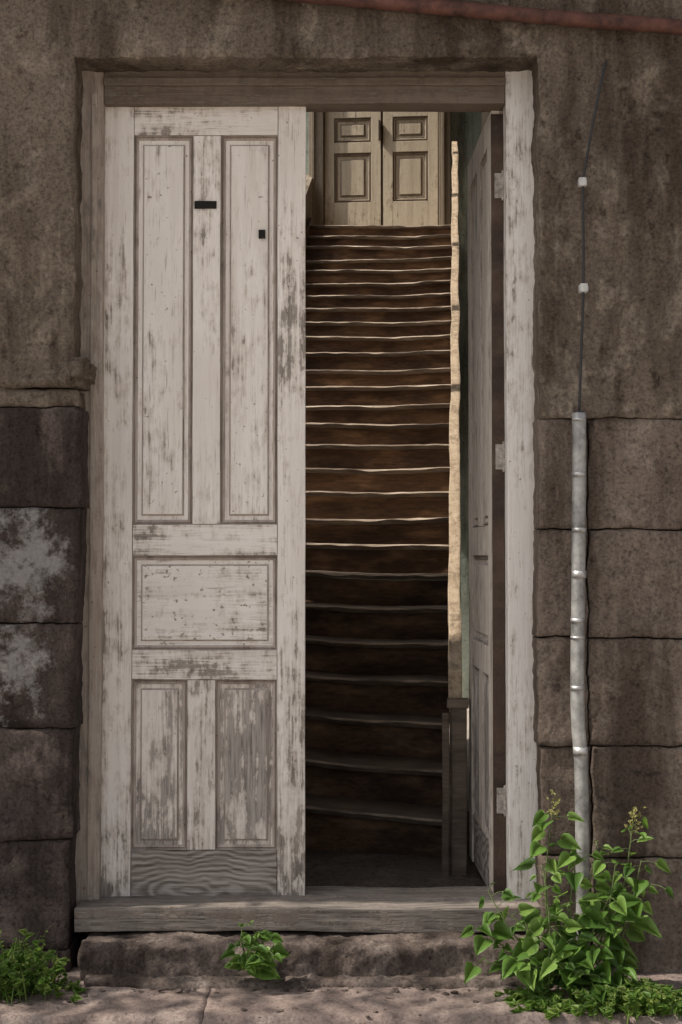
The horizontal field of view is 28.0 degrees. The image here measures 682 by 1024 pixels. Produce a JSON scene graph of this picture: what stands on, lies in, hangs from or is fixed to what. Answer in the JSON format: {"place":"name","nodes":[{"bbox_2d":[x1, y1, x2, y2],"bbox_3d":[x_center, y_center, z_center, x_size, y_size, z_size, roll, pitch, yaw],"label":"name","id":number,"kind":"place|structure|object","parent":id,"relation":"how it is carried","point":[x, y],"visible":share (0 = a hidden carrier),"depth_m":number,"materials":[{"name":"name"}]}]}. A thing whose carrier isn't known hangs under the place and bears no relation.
{"place":"outdoors","nodes":[
{"label":"outdoors","id":0,"kind":"place"},
{"bbox_2d":[0,926,86,1005],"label":"plant","id":1,"kind":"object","parent":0,"point":[19,975],"depth_m":4.35,"materials":[{"name":"green plant"}]},
{"bbox_2d":[83,811,486,939],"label":"hall floor","id":2,"kind":"structure","parent":0,"point":[331,869],"depth_m":5.48,"materials":[{"name":"brown wood"}]},
{"bbox_2d":[305,141,468,876],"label":"wooden staircase","id":3,"kind":"structure","parent":2,"relation":"on","point":[387,706],"depth_m":7.87,"materials":[{"name":"brown wood"}]},
{"bbox_2d":[325,112,437,225],"bbox_3d":[0.418,-3.909,14.227,1.180,2.228,0.030,0,-2,5],"label":"double door","id":4,"kind":"object","parent":3,"relation":"on","point":[410,169],"visible":0.43,"depth_m":14.20,"materials":[{"name":"beige paint"}]},
{"bbox_2d":[378,112,382,225],"bbox_3d":[0.412,-3.909,14.210,0.033,2.228,0.082,-1,-2,34],"label":"door meeting strip","id":5,"kind":"object","parent":4,"relation":"attached to","point":[381,162],"visible":0.54,"depth_m":14.21,"materials":[{"name":"brown wood"}]},
{"bbox_2d":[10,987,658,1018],"bbox_3d":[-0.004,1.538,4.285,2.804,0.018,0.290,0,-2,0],"label":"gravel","id":6,"kind":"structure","parent":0,"point":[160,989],"depth_m":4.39,"materials":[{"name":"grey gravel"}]},
{"bbox_2d":[0,968,681,1023],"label":"pavement","id":7,"kind":"structure","parent":0,"point":[224,1005],"depth_m":4.23,"materials":[{"name":"grey stone"}]},
{"bbox_2d":[0,837,77,948],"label":"stone block","id":8,"kind":"structure","parent":7,"relation":"on","point":[37,889],"depth_m":4.61,"materials":[{"name":"stone"}]},
{"bbox_2d":[0,725,80,840],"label":"stone block","id":9,"kind":"structure","parent":8,"relation":"on","point":[39,781],"depth_m":4.61,"materials":[{"name":"stone"}]},
{"bbox_2d":[0,621,83,727],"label":"stone block","id":10,"kind":"structure","parent":9,"relation":"on","point":[41,666],"depth_m":4.62,"materials":[{"name":"grey stone"}]},
{"bbox_2d":[0,507,85,622],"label":"stone block","id":11,"kind":"structure","parent":10,"relation":"on","point":[42,566],"depth_m":4.63,"materials":[{"name":"grey stone"}]},
{"bbox_2d":[0,407,89,508],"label":"stone block","id":12,"kind":"structure","parent":11,"relation":"on","point":[43,457],"depth_m":4.64,"materials":[{"name":"stone"}]},
{"bbox_2d":[0,388,86,408],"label":"stone block","id":13,"kind":"structure","parent":12,"relation":"on","point":[41,397],"depth_m":4.66,"materials":[{"name":"stone"}]},
{"bbox_2d":[0,931,84,972],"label":"stone block","id":14,"kind":"structure","parent":7,"relation":"on","point":[72,951],"depth_m":4.66,"materials":[{"name":"stone"}]},
{"bbox_2d":[219,920,289,980],"bbox_3d":[-0.279,1.419,4.412,0.233,0.179,0.152,0,-2,-12],"label":"weed plant","id":15,"kind":"object","parent":7,"relation":"on","point":[260,963],"visible":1,"depth_m":4.39,"materials":[{"name":"green plant"}]},
{"bbox_2d":[81,930,556,988],"bbox_3d":[-0.068,1.515,4.662,1.601,0.197,0.490,0,-2,0],"label":"stone step","id":16,"kind":"object","parent":7,"relation":"on","point":[117,959],"visible":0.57,"depth_m":4.50,"materials":[{"name":"grey stone"}]},
{"bbox_2d":[74,888,541,932],"bbox_3d":[-0.114,1.383,4.761,1.591,0.093,0.291,0,-2,0],"label":"wooden threshold","id":17,"kind":"object","parent":16,"relation":"on","point":[382,909],"visible":0.8,"depth_m":4.62,"materials":[{"name":"grey wood"}]},
{"bbox_2d":[535,854,590,945],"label":"stone block","id":18,"kind":"structure","parent":7,"relation":"on","point":[540,859],"depth_m":4.60,"materials":[{"name":"stone"}]},
{"bbox_2d":[460,790,673,1003],"bbox_3d":[0.722,1.224,4.360,0.680,0.639,0.392,0,-2,0],"label":"heart leaved shrub","id":19,"kind":"object","parent":7,"relation":"on","point":[564,959],"visible":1,"depth_m":4.34,"materials":[{"name":"green plant"}]},
{"bbox_2d":[510,973,681,1023],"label":"grass","id":20,"kind":"structure","parent":7,"relation":"on","point":[633,998],"depth_m":4.18,"materials":[{"name":"green plant"}]},
{"bbox_2d":[590,856,681,972],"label":"stone block","id":21,"kind":"structure","parent":7,"relation":"on","point":[653,953],"depth_m":4.60,"materials":[{"name":"stone"}]},
{"bbox_2d":[590,745,681,856],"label":"stone block","id":22,"kind":"structure","parent":21,"relation":"on","point":[625,781],"depth_m":4.61,"materials":[{"name":"brown stone"}]},
{"bbox_2d":[587,637,681,746],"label":"stone block","id":23,"kind":"structure","parent":22,"relation":"on","point":[635,692],"depth_m":4.63,"materials":[{"name":"brown stone"}]},
{"bbox_2d":[587,529,681,637],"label":"stone block","id":24,"kind":"structure","parent":23,"relation":"on","point":[635,583],"depth_m":4.63,"materials":[{"name":"brown stone"}]},
{"bbox_2d":[587,419,681,529],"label":"stone block","id":25,"kind":"structure","parent":24,"relation":"on","point":[634,477],"depth_m":4.65,"materials":[{"name":"brown stone"}]},
{"bbox_2d":[306,112,480,698],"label":"stairwell back wall","id":26,"kind":"structure","parent":0,"point":[465,130],"depth_m":14.14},
{"bbox_2d":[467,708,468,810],"bbox_3d":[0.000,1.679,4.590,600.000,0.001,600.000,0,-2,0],"label":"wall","id":27,"kind":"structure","parent":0,"point":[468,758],"depth_m":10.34,"materials":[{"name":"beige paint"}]},
{"bbox_2d":[0,389,73,949],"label":"mortar backing","id":28,"kind":"object","parent":27,"relation":"on","point":[36,622],"visible":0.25,"depth_m":4.65,"materials":[{"name":"black concrete"}]},
{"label":"stairwell","id":29,"kind":"object","parent":27,"relation":"on","visible":0},
{"bbox_2d":[306,174,311,219],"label":"stairwell wall","id":30,"kind":"structure","parent":29,"relation":"attached to","point":[308,197],"depth_m":13.90,"materials":[{"name":"paint"}]},
{"bbox_2d":[309,112,450,224],"bbox_3d":[0.400,-3.959,14.196,1.470,2.328,0.133,0,-2,5],"label":"architrave","id":31,"kind":"object","parent":29,"relation":"attached to","point":[316,146],"visible":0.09,"depth_m":14.18,"materials":[{"name":"beige paint"}]},
{"bbox_2d":[467,110,502,892],"bbox_3d":[0.550,-0.025,5.215,0.048,2.819,0.722,0,-2,-1],"label":"door","id":32,"kind":"structure","parent":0,"point":[480,534],"depth_m":5.20,"materials":[{"name":"grey wood"}]},
{"bbox_2d":[491,114,505,894],"bbox_3d":[0.559,-0.027,4.851,0.044,2.800,0.005,0,-2,-1],"label":"hinge edge","id":33,"kind":"object","parent":32,"relation":"attached to","point":[498,521],"visible":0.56,"depth_m":4.85,"materials":[{"name":"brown wood"}]},
{"bbox_2d":[481,112,504,499],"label":"stairwell right wall","id":34,"kind":"structure","parent":0,"point":[484,116],"depth_m":13.03,"materials":[{"name":"grey paint"}]},
{"bbox_2d":[493,984,577,1016],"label":"grass","id":35,"kind":"structure","parent":0,"point":[530,999],"depth_m":4.27,"materials":[{"name":"green plant"}]},
{"bbox_2d":[535,744,590,855],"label":"stone block","id":36,"kind":"structure","parent":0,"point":[555,773],"depth_m":4.62,"materials":[{"name":"stone"}]},
{"bbox_2d":[532,636,587,746],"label":"stone block","id":37,"kind":"structure","parent":36,"relation":"on","point":[551,698],"depth_m":4.63,"materials":[{"name":"stone"}]},
{"bbox_2d":[532,530,586,636],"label":"stone block","id":38,"kind":"structure","parent":37,"relation":"on","point":[551,572],"depth_m":4.63,"materials":[{"name":"brown stone"}]},
{"bbox_2d":[532,418,587,530],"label":"stone block","id":39,"kind":"structure","parent":38,"relation":"on","point":[552,476],"depth_m":4.64,"materials":[{"name":"stone"}]},
{"bbox_2d":[540,419,681,946],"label":"mortar backing","id":40,"kind":"object","parent":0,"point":[590,745],"visible":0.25,"depth_m":4.65,"materials":[{"name":"black concrete"}]},
{"bbox_2d":[0,0,681,420],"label":"plaster wall","id":41,"kind":"structure","parent":40,"relation":"on","point":[50,50],"depth_m":4.67,"materials":[{"name":"paint"}]},
{"bbox_2d":[0,366,72,388],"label":"plaster ledge","id":42,"kind":"object","parent":41,"relation":"attached to","point":[59,378],"visible":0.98,"depth_m":4.64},
{"bbox_2d":[62,359,95,389],"bbox_3d":[-0.905,-0.473,4.705,0.113,0.098,0.162,0,-2,0],"label":"plaster ledge end","id":43,"kind":"object","parent":41,"relation":"attached to","point":[82,374],"visible":0.84,"depth_m":4.66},
{"bbox_2d":[74,71,105,903],"bbox_3d":[-0.881,-0.101,4.826,0.091,2.948,0.102,0,-2,0],"label":"jamb","id":44,"kind":"object","parent":41,"relation":"attached to","point":[92,82],"visible":0.41,"depth_m":4.78,"materials":[{"name":"paint"}]},
{"bbox_2d":[87,94,97,898],"bbox_3d":[-0.868,-0.055,4.770,0.021,2.841,0.010,0,-2,0],"label":"jamb bead","id":45,"kind":"object","parent":44,"relation":"attached to","point":[92,513],"visible":0.95,"depth_m":4.76,"materials":[{"name":"grey wood"}]},
{"bbox_2d":[101,107,305,895],"bbox_3d":[-0.486,-0.037,4.834,0.722,2.819,0.048,0,-2,0],"label":"wooden door panelling","id":46,"kind":"object","parent":44,"relation":"attached to","point":[203,707],"visible":0.94,"depth_m":4.82,"materials":[{"name":"white wood"}]},
{"bbox_2d":[194,200,216,207],"bbox_3d":[-0.480,-1.092,4.846,0.080,0.028,0.008,0,-2,0],"label":"letter slot","id":47,"kind":"object","parent":46,"relation":"attached to","point":[205,203],"visible":1,"depth_m":4.84,"materials":[{"name":"black metal"}]},
{"bbox_2d":[259,230,265,238],"bbox_3d":[-0.278,-0.986,4.848,0.025,0.030,0.015,0,-2,0],"label":"keyhole","id":48,"kind":"object","parent":46,"relation":"attached to","point":[262,234],"visible":1,"depth_m":4.84,"materials":[{"name":"black metal"}]},
{"bbox_2d":[105,71,504,111],"bbox_3d":[-0.128,-1.507,4.870,1.415,0.137,0.100,0,-2,0],"label":"header","id":49,"kind":"object","parent":41,"relation":"attached to","point":[399,98],"visible":0.72,"depth_m":4.82,"materials":[{"name":"paint"}]},
{"bbox_2d":[104,77,505,85],"bbox_3d":[-0.128,-1.517,4.814,1.416,0.029,0.015,0,-2,0],"label":"header bead","id":50,"kind":"object","parent":49,"relation":"attached to","point":[436,81],"visible":1,"depth_m":4.81,"materials":[{"name":"grey wood"}]},
{"bbox_2d":[281,0,681,34],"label":"rusty pipe","id":51,"kind":"object","parent":41,"relation":"attached to","point":[555,17],"visible":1,"depth_m":4.62,"materials":[{"name":"brown metal"}]},
{"bbox_2d":[502,71,537,899],"bbox_3d":[0.634,-0.101,4.825,0.109,2.951,0.104,0,-2,0],"label":"jamb","id":52,"kind":"object","parent":41,"relation":"attached to","point":[521,757],"visible":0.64,"depth_m":4.78,"materials":[{"name":"paint"}]},
{"bbox_2d":[494,170,503,200],"bbox_3d":[0.567,-1.167,4.880,0.036,0.110,0.012,0,-2,-1],"label":"hinge","id":53,"kind":"object","parent":52,"relation":"attached to","point":[498,185],"visible":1,"depth_m":4.88,"materials":[{"name":"grey metal"}]},
{"bbox_2d":[495,441,504,471],"bbox_3d":[0.567,-0.196,4.849,0.036,0.110,0.012,0,-2,-1],"label":"hinge","id":54,"kind":"object","parent":52,"relation":"attached to","point":[499,456],"visible":1,"depth_m":4.85,"materials":[{"name":"grey metal"}]},
{"bbox_2d":[497,785,505,816],"bbox_3d":[0.567,1.018,4.811,0.036,0.110,0.012,0,-2,-1],"label":"hinge","id":55,"kind":"object","parent":52,"relation":"attached to","point":[501,800],"visible":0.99,"depth_m":4.81,"materials":[{"name":"grey metal"}]},
{"bbox_2d":[570,411,589,945],"bbox_3d":[0.802,0.571,4.586,0.063,1.824,0.053,0,-2,0],"label":"metal conduit","id":56,"kind":"object","parent":41,"relation":"attached to","point":[577,686],"visible":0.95,"depth_m":4.58,"materials":[{"name":"grey metal"}]},
{"bbox_2d":[578,60,606,410],"bbox_3d":[0.860,-0.952,4.650,0.119,1.235,0.052,0,-2,0],"label":"electric cable","id":57,"kind":"object","parent":41,"relation":"attached to","point":[583,285],"visible":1,"depth_m":4.63,"materials":[{"name":"black rubber"}]}
]}

